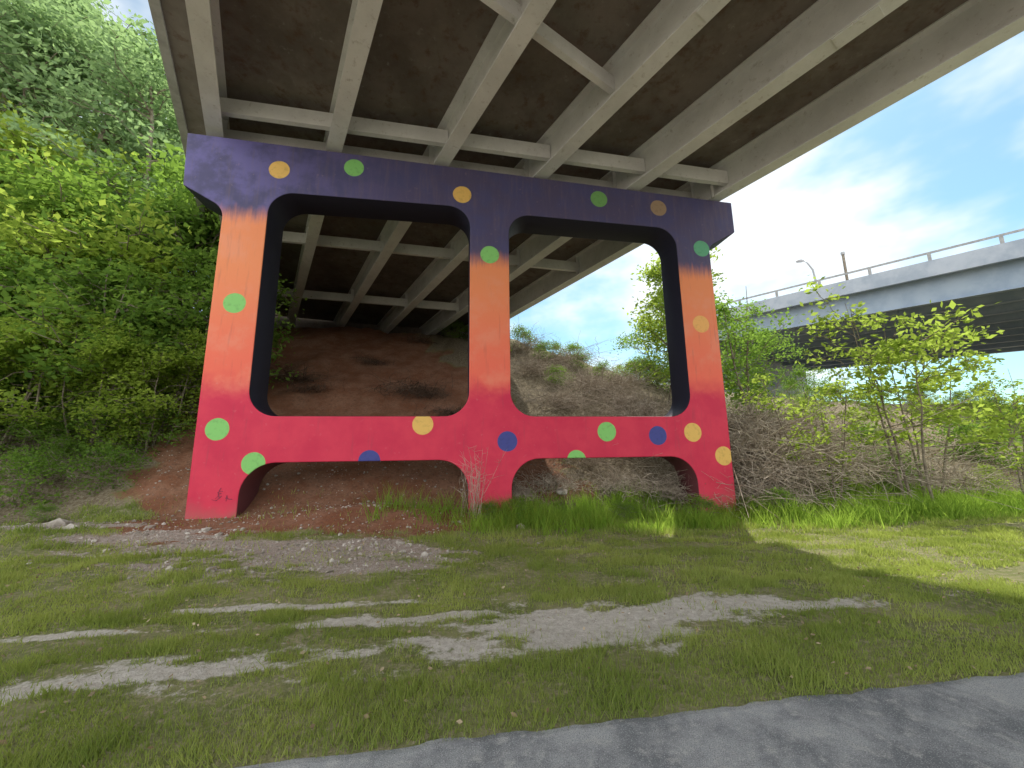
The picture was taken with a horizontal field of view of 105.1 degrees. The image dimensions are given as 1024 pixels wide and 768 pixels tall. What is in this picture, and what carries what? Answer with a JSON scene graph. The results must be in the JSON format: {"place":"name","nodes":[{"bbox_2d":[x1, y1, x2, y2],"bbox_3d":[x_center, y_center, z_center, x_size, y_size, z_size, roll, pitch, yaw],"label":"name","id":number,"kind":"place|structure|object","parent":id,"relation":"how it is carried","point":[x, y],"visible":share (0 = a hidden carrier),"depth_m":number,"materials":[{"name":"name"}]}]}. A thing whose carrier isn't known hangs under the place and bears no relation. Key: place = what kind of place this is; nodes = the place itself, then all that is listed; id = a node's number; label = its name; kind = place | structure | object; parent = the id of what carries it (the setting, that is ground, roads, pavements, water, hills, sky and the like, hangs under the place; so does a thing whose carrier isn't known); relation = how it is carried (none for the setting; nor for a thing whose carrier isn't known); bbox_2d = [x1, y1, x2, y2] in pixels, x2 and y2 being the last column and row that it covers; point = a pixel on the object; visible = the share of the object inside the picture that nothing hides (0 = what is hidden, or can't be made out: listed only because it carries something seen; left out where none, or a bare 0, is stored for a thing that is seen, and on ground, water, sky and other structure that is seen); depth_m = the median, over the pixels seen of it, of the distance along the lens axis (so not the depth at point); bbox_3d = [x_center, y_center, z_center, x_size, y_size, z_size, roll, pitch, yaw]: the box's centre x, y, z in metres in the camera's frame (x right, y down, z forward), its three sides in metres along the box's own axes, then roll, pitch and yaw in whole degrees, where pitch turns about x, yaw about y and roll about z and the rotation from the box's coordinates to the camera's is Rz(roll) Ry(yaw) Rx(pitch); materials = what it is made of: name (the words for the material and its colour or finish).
{"place":"outdoors","nodes":[
{"label":"outdoors","id":0,"kind":"place"},
{"bbox_2d":[0,327,1023,767],"bbox_3d":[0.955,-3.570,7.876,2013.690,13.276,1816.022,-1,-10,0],"label":"ground","id":1,"kind":"structure","parent":0,"point":[330,351],"depth_m":4.51,"materials":[{"name":"soil"}]},
{"bbox_2d":[0,369,55,430],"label":"undergrowth shrub","id":2,"kind":"object","parent":1,"relation":"on","point":[21,391],"visible":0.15,"depth_m":10.63,"materials":[{"name":"green plant"}]},
{"bbox_2d":[0,251,61,413],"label":"leafy shrub","id":3,"kind":"object","parent":1,"relation":"on","point":[5,313],"visible":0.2,"depth_m":10.71,"materials":[{"name":"green plant"}]},
{"bbox_2d":[0,411,75,464],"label":"undergrowth shrub","id":4,"kind":"object","parent":1,"relation":"on","point":[31,432],"visible":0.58,"depth_m":9.77,"materials":[{"name":"green plant"}]},
{"bbox_2d":[0,445,81,517],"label":"undergrowth shrub","id":5,"kind":"object","parent":1,"relation":"on","point":[29,464],"visible":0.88,"depth_m":8.74,"materials":[{"name":"green plant"}]},
{"bbox_2d":[14,502,67,522],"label":"undergrowth shrub","id":6,"kind":"object","parent":1,"relation":"on","point":[44,510],"visible":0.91,"depth_m":7.98,"materials":[{"name":"green plant"}]},
{"bbox_2d":[13,435,93,477],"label":"undergrowth shrub","id":7,"kind":"object","parent":1,"relation":"on","point":[67,443],"visible":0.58,"depth_m":9.71,"materials":[{"name":"green plant"}]},
{"bbox_2d":[0,446,120,495],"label":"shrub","id":8,"kind":"object","parent":1,"relation":"on","point":[52,477],"visible":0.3,"depth_m":9.31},
{"bbox_2d":[0,0,128,163],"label":"hillside tree","id":9,"kind":"object","parent":1,"relation":"on","point":[11,27],"visible":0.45,"depth_m":18.03,"materials":[{"name":"green plant"}]},
{"bbox_2d":[0,283,137,453],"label":"leafy shrub","id":10,"kind":"object","parent":1,"relation":"on","point":[8,331],"visible":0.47,"depth_m":10.15,"materials":[{"name":"green plant"}]},
{"bbox_2d":[36,409,122,457],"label":"undergrowth shrub","id":11,"kind":"object","parent":1,"relation":"on","point":[72,425],"visible":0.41,"depth_m":10.27,"materials":[{"name":"green plant"}]},
{"bbox_2d":[0,92,164,201],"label":"leafy shrub","id":12,"kind":"object","parent":1,"relation":"on","point":[15,137],"visible":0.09,"depth_m":15.61,"materials":[{"name":"green plant"}]},
{"bbox_2d":[0,323,172,457],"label":"leafy shrub","id":13,"kind":"object","parent":1,"relation":"on","point":[112,348],"visible":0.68,"depth_m":10.30,"materials":[{"name":"green plant"}]},
{"bbox_2d":[0,0,175,163],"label":"hillside tree","id":14,"kind":"object","parent":1,"relation":"on","point":[79,11],"visible":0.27,"depth_m":18.37,"materials":[{"name":"green plant"}]},
{"bbox_2d":[0,0,175,152],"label":"hillside tree","id":15,"kind":"object","parent":1,"relation":"on","point":[3,11],"visible":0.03,"depth_m":22.61,"materials":[{"name":"green plant"}]},
{"bbox_2d":[36,386,140,442],"bbox_3d":[-11.618,1.000,11.081,2.094,1.835,2.553,0,-5,2],"label":"undergrowth shrub","id":16,"kind":"object","parent":1,"relation":"on","point":[57,408],"visible":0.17,"depth_m":10.54,"materials":[{"name":"green plant"}]},
{"bbox_2d":[0,0,183,208],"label":"hillside tree","id":17,"kind":"object","parent":1,"relation":"on","point":[63,29],"visible":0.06,"depth_m":18.71,"materials":[{"name":"green plant"}]},
{"bbox_2d":[0,0,184,207],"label":"hillside tree","id":18,"kind":"object","parent":1,"relation":"on","point":[141,60],"visible":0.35,"depth_m":17.52,"materials":[{"name":"green plant"}]},
{"bbox_2d":[1,5,183,201],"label":"hillside tree","id":19,"kind":"object","parent":1,"relation":"on","point":[65,114],"visible":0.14,"depth_m":18.58,"materials":[{"name":"green plant"}]},
{"bbox_2d":[0,142,191,368],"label":"leafy shrub","id":20,"kind":"object","parent":1,"relation":"on","point":[35,187],"visible":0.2,"depth_m":12.58,"materials":[{"name":"green plant"}]},
{"bbox_2d":[40,442,154,495],"bbox_3d":[-9.848,2.149,9.509,2.046,1.471,1.678,4,-15,-7],"label":"undergrowth shrub","id":21,"kind":"object","parent":1,"relation":"on","point":[111,454],"visible":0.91,"depth_m":9.43,"materials":[{"name":"green plant"}]},
{"bbox_2d":[0,131,197,404],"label":"leafy shrub","id":22,"kind":"object","parent":1,"relation":"on","point":[48,242],"visible":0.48,"depth_m":12.39,"materials":[{"name":"green plant"}]},
{"bbox_2d":[0,237,210,437],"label":"leafy shrub","id":23,"kind":"object","parent":1,"relation":"on","point":[132,300],"visible":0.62,"depth_m":10.79,"materials":[{"name":"green plant"}]},
{"bbox_2d":[69,397,196,463],"bbox_3d":[-10.174,1.362,10.871,2.411,2.114,2.940,-8,-15,44],"label":"undergrowth shrub","id":24,"kind":"object","parent":1,"relation":"on","point":[143,419],"visible":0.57,"depth_m":10.63,"materials":[{"name":"green plant"}]},
{"bbox_2d":[70,326,207,454],"bbox_3d":[-10.078,0.065,11.508,3.633,4.149,3.742,-4,-11,12],"label":"leafy shrub","id":25,"kind":"object","parent":1,"relation":"on","point":[176,359],"visible":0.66,"depth_m":11.18,"materials":[{"name":"green plant"}]},
{"bbox_2d":[0,137,286,357],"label":"leafy shrub","id":26,"kind":"object","parent":1,"relation":"on","point":[166,173],"visible":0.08,"depth_m":15.08,"materials":[{"name":"green plant"}]},
{"bbox_2d":[39,160,298,375],"bbox_3d":[-13.434,-4.042,15.530,8.764,9.321,7.573,-5,-11,23],"label":"leafy shrub","id":27,"kind":"object","parent":1,"relation":"on","point":[195,220],"visible":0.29,"depth_m":14.64,"materials":[{"name":"green plant"}]},
{"bbox_2d":[80,232,307,416],"bbox_3d":[-10.406,-1.752,13.508,6.002,6.381,5.315,3,-11,-21],"label":"leafy shrub","id":28,"kind":"object","parent":1,"relation":"on","point":[198,291],"visible":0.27,"depth_m":12.94,"materials":[{"name":"green plant"}]},
{"bbox_2d":[269,362,342,384],"bbox_3d":[-8.654,-0.166,15.647,2.982,1.479,4.619,-8,-17,36],"label":"brush debris","id":29,"kind":"object","parent":1,"relation":"on","point":[296,379],"visible":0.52,"depth_m":15.26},
{"bbox_2d":[44,488,567,535],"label":"rocks","id":30,"kind":"object","parent":1,"relation":"on","point":[58,522],"visible":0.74,"depth_m":7.61,"materials":[{"name":"stone"}]},
{"bbox_2d":[279,374,344,394],"bbox_3d":[-7.661,0.221,14.708,2.752,1.133,2.109,-15,-17,55],"label":"brush debris","id":31,"kind":"object","parent":1,"relation":"on","point":[314,387],"visible":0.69,"depth_m":14.49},
{"bbox_2d":[345,351,397,365],"bbox_3d":[-6.256,-0.975,18.128,1.988,0.986,3.080,4,-6,17],"label":"brush debris","id":32,"kind":"object","parent":1,"relation":"on","point":[375,361],"visible":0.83,"depth_m":17.78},
{"bbox_2d":[360,370,459,400],"bbox_3d":[-3.537,0.279,15.470,3.231,1.602,5.004,-12,-13,27],"label":"brush debris","id":33,"kind":"object","parent":1,"relation":"on","point":[403,389],"visible":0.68,"depth_m":14.84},
{"bbox_2d":[394,384,458,402],"bbox_3d":[-3.021,0.446,15.066,1.988,0.986,3.080,-4,-8,40],"label":"brush debris","id":34,"kind":"object","parent":1,"relation":"on","point":[431,395],"visible":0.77,"depth_m":14.77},
{"bbox_2d":[412,397,464,415],"bbox_3d":[-2.168,1.106,14.259,3.464,1.109,2.237,10,-8,-33],"label":"brush debris","id":35,"kind":"object","parent":1,"relation":"on","point":[445,410],"visible":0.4,"depth_m":13.89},
{"bbox_2d":[437,320,467,339],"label":"undergrowth shrub","id":36,"kind":"object","parent":1,"relation":"on","point":[457,329],"visible":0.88,"depth_m":24.23,"materials":[{"name":"green plant"}]},
{"bbox_2d":[183,133,736,518],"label":"painted bridge pier","id":37,"kind":"structure","parent":1,"relation":"on","point":[257,196],"depth_m":10.23,"materials":[{"name":"paint"}]},
{"bbox_2d":[148,0,1023,338],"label":"highway bridge","id":38,"kind":"structure","parent":37,"relation":"on","point":[716,100],"depth_m":9.70,"materials":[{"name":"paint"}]},
{"bbox_2d":[455,446,503,517],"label":"dry weed","id":39,"kind":"object","parent":1,"relation":"on","point":[474,508],"visible":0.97,"depth_m":8.97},
{"bbox_2d":[1,445,958,660],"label":"gravel stones","id":40,"kind":"object","parent":1,"relation":"on","point":[424,554],"visible":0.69,"depth_m":6.66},
{"bbox_2d":[475,501,501,519],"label":"undergrowth shrub","id":41,"kind":"object","parent":1,"relation":"on","point":[486,507],"visible":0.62,"depth_m":8.82,"materials":[{"name":"green plant"}]},
{"bbox_2d":[0,486,1023,562],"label":"lawn grass","id":42,"kind":"structure","parent":1,"relation":"on","point":[285,535],"depth_m":7.55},
{"bbox_2d":[0,408,1023,767],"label":"fallen leaves","id":43,"kind":"object","parent":1,"relation":"on","point":[526,570],"visible":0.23,"depth_m":5.17,"materials":[{"name":"brown plant"}]},
{"bbox_2d":[499,494,537,518],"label":"undergrowth shrub","id":44,"kind":"object","parent":1,"relation":"on","point":[520,499],"visible":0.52,"depth_m":8.99,"materials":[{"name":"green plant"}]},
{"bbox_2d":[510,323,540,347],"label":"undergrowth shrub","id":45,"kind":"object","parent":1,"relation":"on","point":[519,332],"visible":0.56,"depth_m":22.96,"materials":[{"name":"green plant"}]},
{"bbox_2d":[495,477,562,506],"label":"dead brush","id":46,"kind":"object","parent":1,"relation":"on","point":[518,492],"visible":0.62,"depth_m":10.42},
{"bbox_2d":[510,318,554,360],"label":"dead brush","id":47,"kind":"object","parent":1,"relation":"on","point":[527,345],"visible":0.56,"depth_m":21.61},
{"bbox_2d":[510,341,574,384],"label":"dead brush","id":48,"kind":"object","parent":1,"relation":"on","point":[528,368],"visible":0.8,"depth_m":18.36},
{"bbox_2d":[531,340,555,360],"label":"undergrowth shrub","id":49,"kind":"object","parent":1,"relation":"on","point":[543,345],"visible":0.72,"depth_m":21.30,"materials":[{"name":"green plant"}]},
{"bbox_2d":[544,365,575,385],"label":"undergrowth shrub","id":50,"kind":"object","parent":1,"relation":"on","point":[562,373],"visible":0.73,"depth_m":18.14,"materials":[{"name":"green plant"}]},
{"bbox_2d":[511,370,613,415],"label":"dead brush","id":51,"kind":"object","parent":1,"relation":"on","point":[568,401],"visible":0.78,"depth_m":15.15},
{"bbox_2d":[517,461,625,501],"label":"dead brush","id":52,"kind":"object","parent":1,"relation":"on","point":[562,482],"visible":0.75,"depth_m":10.80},
{"bbox_2d":[523,337,637,374],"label":"dead brush","id":53,"kind":"object","parent":1,"relation":"on","point":[565,353],"visible":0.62,"depth_m":20.48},
{"bbox_2d":[521,349,670,405],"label":"dead brush","id":54,"kind":"object","parent":1,"relation":"on","point":[588,386],"visible":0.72,"depth_m":16.72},
{"bbox_2d":[542,457,664,489],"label":"dead brush","id":55,"kind":"object","parent":1,"relation":"on","point":[595,461],"visible":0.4,"depth_m":11.88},
{"bbox_2d":[590,359,616,379],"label":"undergrowth shrub","id":56,"kind":"object","parent":1,"relation":"on","point":[600,367],"visible":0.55,"depth_m":19.13,"materials":[{"name":"green plant"}]},
{"bbox_2d":[550,371,669,415],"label":"dead brush","id":57,"kind":"object","parent":1,"relation":"on","point":[626,398],"visible":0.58,"depth_m":15.97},
{"bbox_2d":[573,353,670,395],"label":"dead brush","id":58,"kind":"object","parent":1,"relation":"on","point":[633,382],"visible":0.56,"depth_m":17.72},
{"bbox_2d":[607,500,637,521],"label":"undergrowth shrub","id":59,"kind":"object","parent":1,"relation":"on","point":[622,506],"visible":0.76,"depth_m":9.31,"materials":[{"name":"green plant"}]},
{"bbox_2d":[575,379,671,415],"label":"dead brush","id":60,"kind":"object","parent":1,"relation":"on","point":[645,411],"visible":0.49,"depth_m":14.84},
{"bbox_2d":[564,454,687,504],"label":"dead brush","id":61,"kind":"object","parent":1,"relation":"on","point":[614,483],"visible":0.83,"depth_m":10.76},
{"bbox_2d":[613,313,669,383],"bbox_3d":[7.792,-1.748,21.769,4.958,5.489,3.556,-5,-11,21],"label":"young tree","id":62,"kind":"object","parent":1,"relation":"on","point":[630,343],"visible":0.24,"depth_m":22.08,"materials":[{"name":"green plant"}]},
{"bbox_2d":[625,355,665,385],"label":"undergrowth shrub","id":63,"kind":"object","parent":1,"relation":"on","point":[642,361],"visible":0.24,"depth_m":20.98,"materials":[{"name":"green plant"}]},
{"bbox_2d":[628,359,667,386],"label":"undergrowth shrub","id":64,"kind":"object","parent":1,"relation":"on","point":[640,366],"visible":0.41,"depth_m":20.45,"materials":[{"name":"green plant"}]},
{"bbox_2d":[609,460,729,510],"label":"dead brush","id":65,"kind":"object","parent":1,"relation":"on","point":[667,488],"visible":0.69,"depth_m":10.87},
{"bbox_2d":[622,247,726,403],"bbox_3d":[7.374,-2.907,17.996,4.594,8.644,4.486,-3,-10,13],"label":"young tree","id":66,"kind":"object","parent":1,"relation":"on","point":[655,272],"visible":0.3,"depth_m":18.00,"materials":[{"name":"green plant"}]},
{"bbox_2d":[362,469,1023,537],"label":"tall grass","id":67,"kind":"structure","parent":1,"relation":"on","point":[948,505],"depth_m":9.11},
{"bbox_2d":[679,493,726,522],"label":"undergrowth shrub","id":68,"kind":"object","parent":1,"relation":"on","point":[706,504],"visible":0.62,"depth_m":9.55,"materials":[{"name":"green plant"}]},
{"bbox_2d":[726,386,781,419],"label":"undergrowth shrub","id":69,"kind":"object","parent":1,"relation":"on","point":[753,402],"visible":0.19,"depth_m":17.90,"materials":[{"name":"green plant"}]},
{"bbox_2d":[617,367,899,447],"bbox_3d":[7.519,1.610,14.756,7.727,3.546,9.154,0,-10,-7],"label":"dead brush","id":70,"kind":"object","parent":1,"relation":"on","point":[729,414],"visible":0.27,"depth_m":13.82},
{"bbox_2d":[714,290,805,424],"bbox_3d":[9.946,-1.234,17.060,6.012,7.097,4.378,5,-11,-29],"label":"young tree","id":71,"kind":"object","parent":1,"relation":"on","point":[750,336],"visible":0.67,"depth_m":17.29,"materials":[{"name":"green plant"}]},
{"bbox_2d":[719,315,810,390],"bbox_3d":[12.347,-0.874,19.415,4.331,4.867,3.066,-11,-14,46],"label":"young tree","id":72,"kind":"object","parent":1,"relation":"on","point":[783,353],"visible":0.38,"depth_m":18.91,"materials":[{"name":"green plant"}]},
{"bbox_2d":[674,472,862,516],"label":"dead brush","id":73,"kind":"object","parent":1,"relation":"on","point":[736,495],"visible":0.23,"depth_m":10.30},
{"bbox_2d":[752,486,803,512],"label":"undergrowth shrub","id":74,"kind":"object","parent":1,"relation":"on","point":[779,493],"visible":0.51,"depth_m":10.14,"materials":[{"name":"green plant"}]},
{"bbox_2d":[651,442,914,516],"bbox_3d":[6.679,3.234,11.042,5.321,3.090,6.760,9,-14,-44],"label":"dead brush","id":75,"kind":"object","parent":1,"relation":"on","point":[798,495],"visible":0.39,"depth_m":10.64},
{"bbox_2d":[776,361,829,419],"bbox_3d":[13.759,0.405,18.112,2.770,3.184,1.937,1,-10,-12],"label":"young tree","id":76,"kind":"object","parent":1,"relation":"on","point":[799,374],"visible":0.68,"depth_m":18.32,"materials":[{"name":"green plant"}]},
{"bbox_2d":[769,395,837,427],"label":"undergrowth shrub","id":77,"kind":"object","parent":1,"relation":"on","point":[802,401],"visible":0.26,"depth_m":16.64,"materials":[{"name":"green plant"}]},
{"bbox_2d":[725,366,889,505],"bbox_3d":[8.324,1.681,11.218,3.967,4.422,2.435,-2,-8,13],"label":"sapling","id":78,"kind":"object","parent":1,"relation":"on","point":[833,390],"visible":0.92,"depth_m":11.04,"materials":[{"name":"green plant"}]},
{"bbox_2d":[629,400,1021,519],"bbox_3d":[7.427,2.730,12.065,11.221,3.501,7.667,-16,-9,26],"label":"dead brush","id":79,"kind":"object","parent":1,"relation":"on","point":[743,478],"visible":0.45,"depth_m":11.05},
{"bbox_2d":[726,375,925,490],"bbox_3d":[8.582,2.145,14.748,7.492,4.152,9.693,-2,-10,8],"label":"dead brush","id":80,"kind":"object","parent":1,"relation":"on","point":[760,422],"visible":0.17,"depth_m":13.23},
{"bbox_2d":[731,390,937,452],"bbox_3d":[11.750,2.026,15.488,8.017,3.454,7.043,6,-12,-33],"label":"dead brush","id":81,"kind":"object","parent":1,"relation":"on","point":[807,429],"visible":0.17,"depth_m":14.82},
{"bbox_2d":[810,459,876,499],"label":"undergrowth shrub","id":82,"kind":"object","parent":1,"relation":"on","point":[837,482],"visible":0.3,"depth_m":11.62,"materials":[{"name":"green plant"}]},
{"bbox_2d":[667,385,1020,516],"bbox_3d":[8.323,2.260,12.224,10.099,4.632,8.975,-4,-10,18],"label":"dead brush","id":83,"kind":"object","parent":1,"relation":"on","point":[754,439],"visible":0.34,"depth_m":11.66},
{"bbox_2d":[760,422,959,498],"bbox_3d":[9.735,2.840,12.780,5.315,3.030,6.791,-1,-10,1],"label":"dead brush","id":84,"kind":"object","parent":1,"relation":"on","point":[878,463],"visible":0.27,"depth_m":11.52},
{"bbox_2d":[711,395,1023,508],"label":"dead brush","id":85,"kind":"object","parent":1,"relation":"on","point":[836,470],"visible":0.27,"depth_m":11.03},
{"bbox_2d":[716,228,1023,397],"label":"parallel highway bridge","id":86,"kind":"structure","parent":1,"relation":"on","point":[989,277],"depth_m":27.37,"materials":[{"name":"grey concrete"}]},
{"bbox_2d":[835,420,905,456],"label":"undergrowth shrub","id":87,"kind":"object","parent":1,"relation":"on","point":[866,429],"visible":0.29,"depth_m":14.10,"materials":[{"name":"green plant"}]},
{"bbox_2d":[847,388,894,412],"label":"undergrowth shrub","id":88,"kind":"object","parent":1,"relation":"on","point":[866,396],"visible":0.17,"depth_m":20.49,"materials":[{"name":"green plant"}]},
{"bbox_2d":[849,447,947,497],"bbox_3d":[11.670,2.869,12.218,2.019,1.770,2.462,0,-8,-8],"label":"undergrowth shrub","id":89,"kind":"object","parent":1,"relation":"on","point":[897,461],"visible":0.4,"depth_m":11.88,"materials":[{"name":"green plant"}]},
{"bbox_2d":[790,275,1023,503],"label":"sapling","id":90,"kind":"object","parent":1,"relation":"on","point":[949,338],"visible":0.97,"depth_m":10.97,"materials":[{"name":"green plant"}]},
{"bbox_2d":[890,394,943,417],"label":"undergrowth shrub","id":91,"kind":"object","parent":1,"relation":"on","point":[916,409],"visible":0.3,"depth_m":20.04,"materials":[{"name":"green plant"}]},
{"bbox_2d":[826,428,1019,493],"bbox_3d":[12.072,2.795,12.562,6.764,2.862,5.790,-1,-10,2],"label":"dead brush","id":92,"kind":"object","parent":1,"relation":"on","point":[930,476],"visible":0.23,"depth_m":11.87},
{"bbox_2d":[846,312,1005,495],"bbox_3d":[13.030,1.123,12.184,5.606,6.138,3.048,3,-11,-21],"label":"sapling","id":93,"kind":"object","parent":1,"relation":"on","point":[926,374],"visible":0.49,"depth_m":11.89,"materials":[{"name":"green plant"}]},
{"bbox_2d":[859,443,1022,495],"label":"dead brush","id":94,"kind":"object","parent":1,"relation":"on","point":[961,480],"visible":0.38,"depth_m":12.10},
{"bbox_2d":[911,416,1004,462],"bbox_3d":[17.246,2.253,15.092,2.873,2.066,2.356,3,-5,-12],"label":"undergrowth shrub","id":95,"kind":"object","parent":1,"relation":"on","point":[961,427],"visible":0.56,"depth_m":15.00,"materials":[{"name":"green plant"}]},
{"bbox_2d":[938,389,983,411],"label":"undergrowth shrub","id":96,"kind":"object","parent":1,"relation":"on","point":[958,397],"visible":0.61,"depth_m":22.02,"materials":[{"name":"green plant"}]},
{"bbox_2d":[951,426,1022,469],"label":"undergrowth shrub","id":97,"kind":"object","parent":1,"relation":"on","point":[1006,458],"visible":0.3,"depth_m":14.33,"materials":[{"name":"green plant"}]},
{"bbox_2d":[952,353,1023,492],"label":"sapling","id":98,"kind":"object","parent":1,"relation":"on","point":[994,406],"visible":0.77,"depth_m":12.07,"materials":[{"name":"green plant"}]},
{"bbox_2d":[966,462,1018,493],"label":"undergrowth shrub","id":99,"kind":"object","parent":1,"relation":"on","point":[988,473],"visible":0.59,"depth_m":12.61,"materials":[{"name":"green plant"}]},
{"bbox_2d":[974,407,1023,439],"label":"undergrowth shrub","id":100,"kind":"object","parent":1,"relation":"on","point":[1011,410],"visible":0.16,"depth_m":17.36,"materials":[{"name":"green plant"}]},
{"bbox_2d":[0,561,1023,767],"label":"lawn grass","id":101,"kind":"structure","parent":0,"point":[845,581],"depth_m":2.91,"materials":[{"name":"plant"}]},
{"bbox_2d":[0,521,1023,637],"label":"lawn grass","id":102,"kind":"structure","parent":0,"point":[954,543],"depth_m":5.32,"materials":[{"name":"plant"}]},
{"bbox_2d":[11,0,1023,403],"label":"sky","id":103,"kind":"structure","parent":0,"point":[941,166],"materials":[{"name":"blue"}]},
{"bbox_2d":[234,672,1023,767],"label":"paved path","id":104,"kind":"structure","parent":0,"point":[976,722],"depth_m":2.18,"materials":[{"name":"asphalt"}]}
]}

